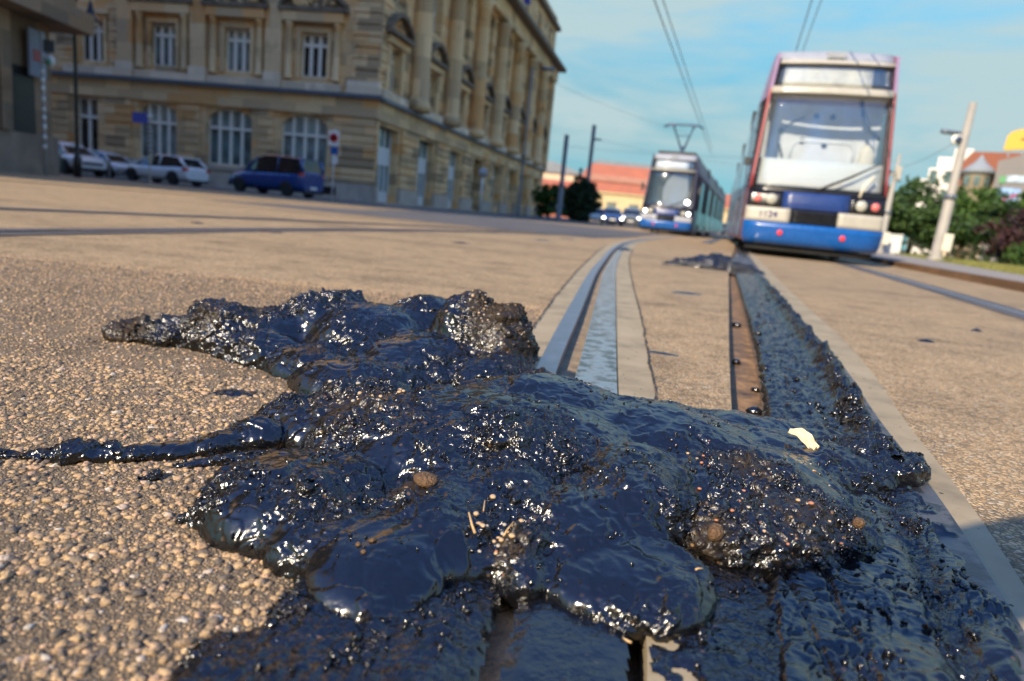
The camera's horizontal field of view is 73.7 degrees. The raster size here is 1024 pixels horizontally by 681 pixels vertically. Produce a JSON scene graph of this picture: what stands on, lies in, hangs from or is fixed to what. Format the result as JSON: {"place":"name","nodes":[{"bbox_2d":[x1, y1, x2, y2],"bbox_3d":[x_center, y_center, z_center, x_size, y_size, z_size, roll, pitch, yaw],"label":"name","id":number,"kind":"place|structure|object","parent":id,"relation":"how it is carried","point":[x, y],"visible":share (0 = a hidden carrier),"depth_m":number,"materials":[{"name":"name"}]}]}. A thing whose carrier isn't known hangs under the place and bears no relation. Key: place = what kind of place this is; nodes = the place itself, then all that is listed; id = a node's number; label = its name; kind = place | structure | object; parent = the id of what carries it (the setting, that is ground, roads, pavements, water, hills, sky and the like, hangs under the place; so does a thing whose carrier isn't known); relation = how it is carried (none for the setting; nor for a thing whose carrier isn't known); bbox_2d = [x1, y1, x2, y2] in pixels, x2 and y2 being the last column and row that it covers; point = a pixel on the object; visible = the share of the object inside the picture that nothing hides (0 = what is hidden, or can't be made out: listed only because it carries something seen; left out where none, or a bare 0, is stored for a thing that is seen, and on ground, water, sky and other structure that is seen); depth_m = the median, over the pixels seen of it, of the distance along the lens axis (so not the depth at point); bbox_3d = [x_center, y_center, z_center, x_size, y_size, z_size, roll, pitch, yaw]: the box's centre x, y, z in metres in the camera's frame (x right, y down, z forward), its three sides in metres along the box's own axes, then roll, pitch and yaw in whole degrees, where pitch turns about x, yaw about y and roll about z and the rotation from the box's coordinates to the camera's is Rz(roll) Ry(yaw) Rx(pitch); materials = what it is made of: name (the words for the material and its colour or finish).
{"place":"outdoors","nodes":[
{"label":"outdoors","id":0,"kind":"place"},
{"bbox_2d":[0,256,543,680],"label":"pavement","id":1,"kind":"structure","parent":0,"point":[227,600],"depth_m":0.74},
{"bbox_2d":[0,414,285,466],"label":"tar strand","id":2,"kind":"object","parent":1,"relation":"on","point":[262,432],"visible":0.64,"depth_m":0.82},
{"bbox_2d":[0,253,546,680],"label":"paving aggregate","id":3,"kind":"object","parent":1,"relation":"on","point":[85,613],"visible":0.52,"depth_m":0.73,"materials":[{"name":"gravel"}]},
{"bbox_2d":[137,468,163,481],"bbox_3d":[-0.402,0.150,0.761,0.021,0.014,0.023,6,11,0],"label":"lump","id":4,"kind":"object","parent":3,"relation":"on","point":[155,474],"visible":1,"depth_m":0.76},
{"bbox_2d":[213,388,258,396],"bbox_3d":[-0.445,0.082,1.104,0.081,0.009,0.048,6,11,0],"label":"tar patch","id":5,"kind":"object","parent":3,"relation":"on","point":[232,392],"visible":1,"depth_m":1.09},
{"bbox_2d":[172,446,302,468],"bbox_3d":[-0.313,0.145,0.836,0.185,0.024,0.030,1,12,-23],"label":"tar strand","id":6,"kind":"object","parent":3,"relation":"on","point":[220,459],"visible":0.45,"depth_m":0.81},
{"bbox_2d":[101,287,554,394],"bbox_3d":[-0.352,0.015,1.326,0.819,0.270,0.585,1,12,-25],"label":"tar lump","id":7,"kind":"object","parent":3,"relation":"on","point":[309,342],"visible":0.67,"depth_m":1.31,"materials":[{"name":"asphalt"}]},
{"bbox_2d":[167,577,500,680],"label":"tar film","id":8,"kind":"object","parent":3,"relation":"on","point":[299,635],"visible":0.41,"depth_m":0.50,"materials":[{"name":"asphalt"}]},
{"bbox_2d":[59,173,665,237],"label":"road","id":9,"kind":"structure","parent":0,"point":[486,222],"depth_m":19.17,"materials":[{"name":"asphalt"}]},
{"bbox_2d":[59,154,61,173],"bbox_3d":[-23.128,-9.047,34.955,0.150,0.990,0.150,6,11,0],"label":"bollard","id":10,"kind":"object","parent":9,"relation":"on","point":[60,163],"visible":0.87,"depth_m":34.93,"materials":[{"name":"grey metal"}]},
{"bbox_2d":[58,141,107,176],"bbox_3d":[-23.753,-9.742,36.459,4.651,1.672,2.180,11,12,27],"label":"parked car","id":11,"kind":"object","parent":9,"relation":"on","point":[94,163],"visible":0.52,"depth_m":35.51,"materials":[{"name":"silver metal"}]},
{"bbox_2d":[72,150,139,179],"bbox_3d":[-23.432,-10.134,39.238,4.611,1.472,2.120,9,11,20],"label":"parked car","id":12,"kind":"object","parent":9,"relation":"on","point":[118,162],"visible":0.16,"depth_m":38.37,"materials":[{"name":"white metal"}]},
{"bbox_2d":[107,158,110,178],"bbox_3d":[-20.156,-8.607,34.169,0.150,0.990,0.150,6,11,0],"label":"bollard","id":13,"kind":"object","parent":9,"relation":"on","point":[109,168],"visible":1,"depth_m":34.14,"materials":[{"name":"grey metal"}]},
{"bbox_2d":[121,154,209,186],"bbox_3d":[-18.076,-8.921,35.602,4.291,1.472,2.080,9,11,18],"label":"parked car","id":14,"kind":"object","parent":9,"relation":"on","point":[173,170],"visible":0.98,"depth_m":34.80,"materials":[{"name":"white metal"}]},
{"bbox_2d":[227,155,324,197],"bbox_3d":[-11.455,-8.003,33.098,4.431,1.872,2.140,9,11,19],"label":"parked van","id":15,"kind":"object","parent":9,"relation":"on","point":[288,176],"visible":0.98,"depth_m":32.22,"materials":[{"name":"blue metal"}]},
{"bbox_2d":[328,129,339,200],"bbox_3d":[-7.932,-7.750,30.216,0.480,3.120,0.113,6,11,0],"label":"parking sign","id":16,"kind":"object","parent":9,"relation":"on","point":[333,137],"visible":0.98,"depth_m":30.03,"materials":[{"name":"metal"}]},
{"bbox_2d":[479,168,487,213],"bbox_3d":[-1.704,-8.449,38.627,0.540,2.570,0.130,6,11,0],"label":"sign post","id":17,"kind":"object","parent":9,"relation":"on","point":[483,173],"visible":0.94,"depth_m":38.41,"materials":[{"name":"metal"}]},
{"bbox_2d":[516,67,554,215],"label":"street lamp","id":18,"kind":"object","parent":9,"relation":"on","point":[525,136],"visible":0.96,"depth_m":63.48,"materials":[{"name":"metal"}]},
{"bbox_2d":[530,183,567,217],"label":"tree","id":19,"kind":"object","parent":9,"relation":"on","point":[546,196],"visible":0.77,"depth_m":73.67,"materials":[{"name":"green plant"}]},
{"bbox_2d":[554,135,568,219],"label":"catenary mast","id":20,"kind":"object","parent":9,"relation":"on","point":[561,185],"visible":0.98,"depth_m":58.28,"materials":[{"name":"metal"}]},
{"bbox_2d":[570,146,737,157],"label":"overhead wire","id":21,"kind":"object","parent":20,"relation":"attached to","point":[653,153],"visible":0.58,"depth_m":48.24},
{"bbox_2d":[563,168,603,221],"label":"tree","id":22,"kind":"object","parent":9,"relation":"on","point":[582,196],"visible":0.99,"depth_m":62.87,"materials":[{"name":"green plant"}]},
{"bbox_2d":[587,125,601,181],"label":"catenary mast","id":23,"kind":"object","parent":9,"relation":"on","point":[593,133],"visible":0.42,"depth_m":67.42,"materials":[{"name":"metal"}]},
{"bbox_2d":[581,208,615,224],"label":"oncoming car","id":24,"kind":"object","parent":9,"relation":"on","point":[595,216],"visible":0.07,"depth_m":67.88,"materials":[{"name":"blue metal"}]},
{"bbox_2d":[600,208,624,225],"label":"oncoming car","id":25,"kind":"object","parent":9,"relation":"on","point":[612,215],"visible":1,"depth_m":57.75,"materials":[{"name":"blue metal"}]},
{"bbox_2d":[59,175,737,241],"bbox_3d":[11.982,-5.362,36.349,72.801,0.001,27.802,-2,13,-36],"label":"tramway","id":26,"kind":"object","parent":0,"point":[711,237],"visible":0.25,"depth_m":30.49,"materials":[{"name":"metal"}]},
{"bbox_2d":[73,0,102,177],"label":"street lamp","id":27,"kind":"object","parent":26,"relation":"on","point":[77,165],"visible":0.62,"depth_m":26.05,"materials":[{"name":"metal"}]},
{"bbox_2d":[132,112,152,183],"bbox_3d":[-14.786,-7.686,27.323,0.790,2.750,0.200,6,11,0],"label":"street sign","id":28,"kind":"object","parent":26,"relation":"on","point":[138,117],"visible":0.97,"depth_m":27.11,"materials":[{"name":"metal"}]},
{"bbox_2d":[639,123,725,235],"bbox_3d":[11.422,-8.982,42.038,2.550,4.868,28.109,9,11,18],"label":"tram","id":29,"kind":"object","parent":26,"relation":"on","point":[685,194],"visible":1,"depth_m":29.74,"materials":[{"name":"metal"}]},
{"bbox_2d":[700,237,722,243],"bbox_3d":[8.559,-4.229,28.556,0.320,0.010,23.072,9,11,17],"label":"tram rail","id":30,"kind":"object","parent":26,"relation":"on","point":[713,240],"visible":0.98,"depth_m":22.55,"materials":[{"name":"metal"}]},
{"bbox_2d":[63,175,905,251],"bbox_3d":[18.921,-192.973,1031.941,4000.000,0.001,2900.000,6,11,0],"label":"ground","id":31,"kind":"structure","parent":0,"point":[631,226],"depth_m":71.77,"materials":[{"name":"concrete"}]},
{"bbox_2d":[0,0,94,175],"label":"dark building","id":32,"kind":"structure","parent":31,"relation":"on","point":[21,140],"depth_m":22.87,"materials":[{"name":"concrete"}]},
{"bbox_2d":[26,27,46,79],"bbox_3d":[-16.080,-9.699,23.104,0.120,1.500,0.840,5,11,-2],"label":"hanging sign","id":33,"kind":"object","parent":32,"relation":"hanging from","point":[33,52],"visible":0.79,"depth_m":22.91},
{"bbox_2d":[49,0,566,216],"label":"stone building","id":34,"kind":"structure","parent":31,"relation":"on","point":[420,103],"depth_m":40.41,"materials":[{"name":"beige stone"}]},
{"bbox_2d":[79,97,97,149],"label":"window","id":35,"kind":"structure","parent":34,"relation":"in","point":[88,107],"depth_m":41.54,"materials":[{"name":"glass"}]},
{"bbox_2d":[83,21,102,61],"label":"window","id":36,"kind":"structure","parent":34,"relation":"in","point":[92,45],"depth_m":40.67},
{"bbox_2d":[141,103,175,157],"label":"window","id":37,"kind":"structure","parent":34,"relation":"in","point":[163,121],"depth_m":40.92,"materials":[{"name":"glass"}]},
{"bbox_2d":[154,24,174,66],"bbox_3d":[-20.214,-17.228,39.957,1.600,2.340,0.140,7,11,8],"label":"window","id":38,"kind":"structure","parent":34,"relation":"in","point":[164,35],"depth_m":39.97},
{"bbox_2d":[209,109,251,166],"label":"window","id":39,"kind":"structure","parent":34,"relation":"in","point":[230,130],"depth_m":40.32,"materials":[{"name":"glass"}]},
{"bbox_2d":[227,29,249,71],"bbox_3d":[-15.662,-16.662,39.324,1.600,2.340,0.140,7,11,8],"label":"window","id":40,"kind":"structure","parent":34,"relation":"in","point":[238,41],"depth_m":39.33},
{"bbox_2d":[282,115,326,172],"bbox_3d":[-12.011,-11.382,39.652,2.840,3.250,0.140,7,11,8],"label":"window","id":41,"kind":"structure","parent":34,"relation":"in","point":[303,136],"depth_m":39.60,"materials":[{"name":"glass"}]},
{"bbox_2d":[302,34,326,77],"bbox_3d":[-11.109,-16.095,38.689,1.600,2.340,0.140,7,11,8],"label":"window","id":42,"kind":"structure","parent":34,"relation":"in","point":[314,56],"depth_m":38.70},
{"bbox_2d":[376,128,391,202],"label":"door","id":43,"kind":"structure","parent":34,"relation":"in","point":[384,147],"depth_m":41.47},
{"bbox_2d":[389,52,393,91],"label":"window","id":44,"kind":"structure","parent":34,"relation":"in","point":[392,67],"depth_m":40.56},
{"bbox_2d":[416,141,427,205],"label":"door","id":45,"kind":"structure","parent":34,"relation":"in","point":[423,147],"depth_m":47.79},
{"bbox_2d":[433,0,435,31],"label":"window","id":46,"kind":"structure","parent":34,"relation":"in","point":[434,0],"depth_m":46.27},
{"bbox_2d":[446,152,455,207],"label":"door","id":47,"kind":"structure","parent":34,"relation":"in","point":[452,155],"depth_m":54.07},
{"bbox_2d":[490,166,494,198],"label":"window","id":48,"kind":"structure","parent":34,"relation":"in","point":[493,172],"depth_m":66.71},
{"bbox_2d":[542,179,572,217],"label":"station hall","id":49,"kind":"structure","parent":31,"relation":"on","point":[550,182],"depth_m":164.43,"materials":[{"name":"tile"}]},
{"bbox_2d":[543,160,581,180],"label":"building","id":50,"kind":"structure","parent":31,"relation":"on","point":[553,171],"depth_m":169.63,"materials":[{"name":"beige paint"}]},
{"bbox_2d":[619,208,640,227],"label":"oncoming car","id":51,"kind":"object","parent":31,"relation":"on","point":[632,216],"visible":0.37,"depth_m":59.62,"materials":[{"name":"silver metal"}]},
{"bbox_2d":[906,148,973,253],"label":"apartment building","id":52,"kind":"structure","parent":31,"relation":"on","point":[945,165],"depth_m":87.33,"materials":[{"name":"white paint"}]},
{"bbox_2d":[929,170,937,181],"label":"window","id":53,"kind":"structure","parent":52,"relation":"in","point":[933,173],"depth_m":87.84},
{"bbox_2d":[943,171,951,182],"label":"window","id":54,"kind":"structure","parent":52,"relation":"in","point":[948,173],"depth_m":87.01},
{"bbox_2d":[942,152,1023,258],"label":"apartment building","id":55,"kind":"structure","parent":31,"relation":"on","point":[979,169],"depth_m":80.53,"materials":[{"name":"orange paint"}]},
{"bbox_2d":[977,155,1023,260],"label":"office building","id":56,"kind":"structure","parent":31,"relation":"on","point":[1009,176],"depth_m":75.16,"materials":[{"name":"paint"}]},
{"bbox_2d":[1004,129,1023,156],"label":"roof sign","id":57,"kind":"object","parent":56,"relation":"on","point":[1015,140],"visible":1,"depth_m":75.02,"materials":[{"name":"plastic"}]},
{"bbox_2d":[0,172,1023,583],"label":"pavement","id":58,"kind":"structure","parent":0,"point":[956,392],"depth_m":3.30,"materials":[{"name":"concrete"}]},
{"bbox_2d":[40,31,55,175],"bbox_3d":[-15.733,-8.008,23.210,0.499,4.720,0.118,6,11,0],"label":"sign post","id":59,"kind":"object","parent":58,"relation":"on","point":[47,46],"visible":0.99,"depth_m":22.97,"materials":[{"name":"grey metal"}]},
{"bbox_2d":[3,180,566,222],"bbox_3d":[-3.368,-4.573,24.191,1.252,0.010,33.488,10,12,23],"label":"tram rail","id":60,"kind":"object","parent":58,"relation":"on","point":[238,198],"visible":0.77,"depth_m":15.80,"materials":[{"name":"metal"}]},
{"bbox_2d":[0,228,606,236],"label":"tram rail","id":61,"kind":"object","parent":58,"relation":"on","point":[23,231],"visible":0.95,"depth_m":4.34,"materials":[{"name":"metal"}]},
{"bbox_2d":[0,207,637,236],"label":"tram rail","id":62,"kind":"object","parent":58,"relation":"on","point":[58,210],"visible":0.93,"depth_m":6.58,"materials":[{"name":"metal"}]},
{"bbox_2d":[629,253,656,399],"bbox_3d":[0.824,-0.463,4.628,0.072,0.001,8.787,7,11,8],"label":"expansion joint","id":63,"kind":"object","parent":58,"relation":"on","point":[649,364],"visible":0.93,"depth_m":1.95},
{"bbox_2d":[648,350,678,356],"bbox_3d":[0.401,0.033,1.810,0.119,0.005,0.044,10,12,24],"label":"tar patch","id":64,"kind":"object","parent":58,"relation":"on","point":[663,353],"visible":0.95,"depth_m":1.80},
{"bbox_2d":[672,291,701,294],"bbox_3d":[0.912,-0.248,3.550,0.204,0.011,0.114,6,11,0],"label":"tar patch","id":65,"kind":"object","parent":58,"relation":"on","point":[682,292],"visible":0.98,"depth_m":3.52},
{"bbox_2d":[661,253,764,276],"bbox_3d":[1.791,-0.641,6.120,0.919,0.291,0.381,6,11,0],"label":"tar patch","id":66,"kind":"object","parent":58,"relation":"on","point":[717,261],"visible":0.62,"depth_m":5.99,"materials":[{"name":"asphalt"}]},
{"bbox_2d":[801,253,1023,319],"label":"tram rail","id":67,"kind":"object","parent":58,"relation":"on","point":[1005,309],"visible":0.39,"depth_m":5.80,"materials":[{"name":"metal"}]},
{"bbox_2d":[725,51,902,259],"bbox_3d":[9.176,-5.201,24.491,2.485,3.533,28.109,9,11,15],"label":"tram","id":68,"kind":"object","parent":67,"relation":"on","point":[811,178],"visible":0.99,"depth_m":11.64,"materials":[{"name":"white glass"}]},
{"bbox_2d":[916,339,934,342],"bbox_3d":[1.559,0.000,2.566,0.076,0.016,0.040,6,11,0],"label":"tar patch","id":69,"kind":"object","parent":58,"relation":"on","point":[926,340],"visible":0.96,"depth_m":2.56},
{"bbox_2d":[861,257,1023,291],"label":"kerb","id":70,"kind":"structure","parent":58,"relation":"on","point":[997,282],"depth_m":9.51,"materials":[{"name":"concrete"}]},
{"bbox_2d":[578,160,650,224],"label":"station building","id":71,"kind":"structure","parent":0,"point":[619,184],"depth_m":146.70,"materials":[{"name":"orange paint"}]},
{"bbox_2d":[606,202,616,207],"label":"window","id":72,"kind":"structure","parent":71,"relation":"in","point":[609,204],"depth_m":146.75,"materials":[{"name":"glass"}]},
{"bbox_2d":[663,0,711,146],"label":"overhead wire","id":73,"kind":"object","parent":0,"point":[682,59],"visible":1,"depth_m":19.04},
{"bbox_2d":[723,194,729,222],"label":"building","id":74,"kind":"structure","parent":0,"point":[726,208],"depth_m":146.80,"materials":[{"name":"yellow paint"}]},
{"bbox_2d":[532,236,1023,680],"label":"concrete band","id":75,"kind":"object","parent":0,"point":[634,377],"visible":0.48,"depth_m":1.53,"materials":[{"name":"concrete"}]},
{"bbox_2d":[175,372,931,644],"bbox_3d":[0.123,0.171,0.881,0.993,0.174,0.727,6,11,0],"label":"tar lump","id":76,"kind":"object","parent":75,"relation":"on","point":[605,498],"visible":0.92,"depth_m":0.70,"materials":[{"name":"asphalt"}]},
{"bbox_2d":[413,471,438,487],"bbox_3d":[-0.089,0.143,0.705,0.027,0.013,0.029,6,11,0],"label":"pebble","id":77,"kind":"object","parent":76,"relation":"on","point":[425,479],"visible":1,"depth_m":0.70,"materials":[{"name":"stone"}]},
{"bbox_2d":[468,512,476,533],"bbox_3d":[-0.037,0.169,0.632,0.004,0.005,0.022,31,22,-45],"label":"straw","id":78,"kind":"object","parent":76,"relation":"on","point":[473,528],"visible":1,"depth_m":0.63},
{"bbox_2d":[708,523,724,541],"bbox_3d":[0.204,0.192,0.683,0.018,0.019,0.022,6,11,0],"label":"pebble","id":79,"kind":"object","parent":76,"relation":"on","point":[715,532],"visible":1,"depth_m":0.68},
{"bbox_2d":[788,428,819,449],"bbox_3d":[0.413,0.140,0.966,0.045,0.015,0.023,30,62,22],"label":"dry leaf","id":80,"kind":"object","parent":76,"relation":"on","point":[805,437],"visible":1,"depth_m":0.96,"materials":[{"name":"plant"}]},
{"bbox_2d":[852,517,865,527],"bbox_3d":[0.374,0.197,0.737,0.015,0.012,0.012,-4,15,-43],"label":"pebble","id":81,"kind":"object","parent":76,"relation":"on","point":[858,522],"visible":1,"depth_m":0.73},
{"bbox_2d":[533,246,604,326],"bbox_3d":[0.492,-0.495,4.628,0.071,0.001,8.777,7,11,8],"label":"expansion joint","id":82,"kind":"object","parent":75,"relation":"on","point":[559,291],"visible":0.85,"depth_m":2.89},
{"bbox_2d":[479,236,676,680],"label":"tram rail","id":83,"kind":"object","parent":75,"relation":"in","point":[581,345],"visible":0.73,"depth_m":1.80,"materials":[{"name":"metal"}]},
{"bbox_2d":[496,597,629,680],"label":"tar film","id":84,"kind":"object","parent":83,"relation":"on","point":[551,640],"visible":0.51,"depth_m":0.53,"materials":[{"name":"asphalt"}]},
{"bbox_2d":[649,555,789,680],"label":"tar film","id":85,"kind":"object","parent":75,"relation":"on","point":[736,638],"visible":0.46,"depth_m":0.55,"materials":[{"name":"asphalt"}]},
{"bbox_2d":[729,243,1023,680],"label":"tram rail","id":86,"kind":"object","parent":75,"relation":"on","point":[744,376],"visible":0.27,"depth_m":1.54,"materials":[{"name":"metal"}]},
{"bbox_2d":[732,358,740,364],"bbox_3d":[0.652,0.062,1.984,0.026,0.021,0.036,6,11,0],"label":"tar clod","id":87,"kind":"object","parent":86,"relation":"on","point":[735,361],"visible":0.99,"depth_m":1.97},
{"bbox_2d":[745,406,761,415],"bbox_3d":[0.512,0.150,1.443,0.036,0.022,0.029,0,12,-29],"label":"tar clod","id":88,"kind":"object","parent":86,"relation":"on","point":[754,410],"visible":0.73,"depth_m":1.43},
{"bbox_2d":[732,257,903,457],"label":"tar track","id":89,"kind":"structure","parent":86,"relation":"on","point":[800,365],"depth_m":1.69,"materials":[{"name":"asphalt"}]},
{"bbox_2d":[761,483,1023,680],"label":"tar smear","id":90,"kind":"object","parent":86,"relation":"on","point":[893,609],"visible":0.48,"depth_m":0.61},
{"bbox_2d":[548,0,1023,249],"label":"sky","id":91,"kind":"structure","parent":0,"point":[617,54],"materials":[{"name":"blue"}]},
{"bbox_2d":[795,0,811,51],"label":"overhead wire","id":92,"kind":"object","parent":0,"point":[804,24],"visible":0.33,"depth_m":14.71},
{"bbox_2d":[802,0,821,51],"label":"overhead wire","id":93,"kind":"object","parent":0,"point":[812,24],"visible":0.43,"depth_m":15.47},
{"bbox_2d":[862,252,1023,281],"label":"path","id":94,"kind":"structure","parent":0,"point":[957,267],"depth_m":13.39,"materials":[{"name":"concrete"}]},
{"bbox_2d":[877,154,901,252],"bbox_3d":[16.882,-6.235,31.084,1.134,4.460,0.497,7,11,0],"label":"catenary mast","id":95,"kind":"object","parent":94,"relation":"on","point":[886,235],"visible":0.64,"depth_m":31.04,"materials":[{"name":"metal"}]},
{"bbox_2d":[892,252,1023,274],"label":"grass ground","id":96,"kind":"structure","parent":0,"point":[953,258],"depth_m":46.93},
{"bbox_2d":[883,234,903,253],"bbox_3d":[17.826,-4.521,31.998,0.680,0.925,0.460,6,11,0],"label":"utility cabinet","id":97,"kind":"object","parent":96,"relation":"on","point":[893,246],"visible":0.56,"depth_m":31.79,"materials":[{"name":"metal"}]},
{"bbox_2d":[886,191,921,235],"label":"tree","id":98,"kind":"object","parent":96,"relation":"on","point":[898,222],"visible":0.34,"depth_m":44.67,"materials":[{"name":"green plant"}]},
{"bbox_2d":[888,172,967,253],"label":"tree","id":99,"kind":"object","parent":96,"relation":"on","point":[919,187],"visible":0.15,"depth_m":46.72,"materials":[{"name":"green plant"}]},
{"bbox_2d":[909,206,988,254],"bbox_3d":[25.230,-6.342,40.012,3.937,3.059,3.876,6,11,0],"label":"tree","id":100,"kind":"object","parent":96,"relation":"on","point":[924,222],"visible":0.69,"depth_m":39.24,"materials":[{"name":"green plant"}]},
{"bbox_2d":[926,102,976,259],"bbox_3d":[13.490,-4.894,21.222,0.945,4.865,0.468,6,11,0],"label":"catenary mast","id":101,"kind":"object","parent":96,"relation":"on","point":[943,241],"visible":0.97,"depth_m":21.16,"materials":[{"name":"metal"}]},
{"bbox_2d":[900,238,1014,264],"bbox_3d":[28.513,-4.511,37.529,14.216,1.278,1.431,12,12,31],"label":"hedge","id":102,"kind":"object","parent":96,"relation":"on","point":[963,252],"visible":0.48,"depth_m":39.07,"materials":[{"name":"green plant"}]},
{"bbox_2d":[931,183,1012,258],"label":"tree","id":103,"kind":"object","parent":96,"relation":"on","point":[965,203],"visible":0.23,"depth_m":44.78,"materials":[{"name":"green plant"}]},
{"bbox_2d":[968,197,1023,263],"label":"tree","id":104,"kind":"object","parent":96,"relation":"on","point":[995,208],"visible":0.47,"depth_m":39.59,"materials":[{"name":"green plant"}]},
{"bbox_2d":[973,206,1023,264],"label":"tree","id":105,"kind":"object","parent":96,"relation":"on","point":[1007,235],"visible":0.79,"depth_m":30.64,"materials":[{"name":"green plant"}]},
{"bbox_2d":[1000,194,1023,216],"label":"tree","id":106,"kind":"object","parent":96,"relation":"on","point":[1021,201],"visible":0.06,"depth_m":39.70,"materials":[{"name":"green plant"}]},
{"bbox_2d":[1002,242,1023,266],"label":"bush","id":107,"kind":"object","parent":96,"relation":"on","point":[1016,255],"visible":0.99,"depth_m":28.29,"materials":[{"name":"green plant"}]},
{"bbox_2d":[1011,191,1023,199],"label":"tree","id":108,"kind":"object","parent":96,"relation":"on","point":[1020,195],"visible":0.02,"depth_m":42.91,"materials":[{"name":"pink plant"}]},
{"bbox_3d":[1.645,-6.424,10.214,2.045,0.025,6.508,6,11,0],"label":"overhead wire","id":109,"kind":"object","parent":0,"visible":0},
{"bbox_2d":[654,0,711,154],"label":"overhead wire","id":110,"kind":"object","parent":109,"relation":"hanging from","point":[677,63],"visible":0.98,"depth_m":18.87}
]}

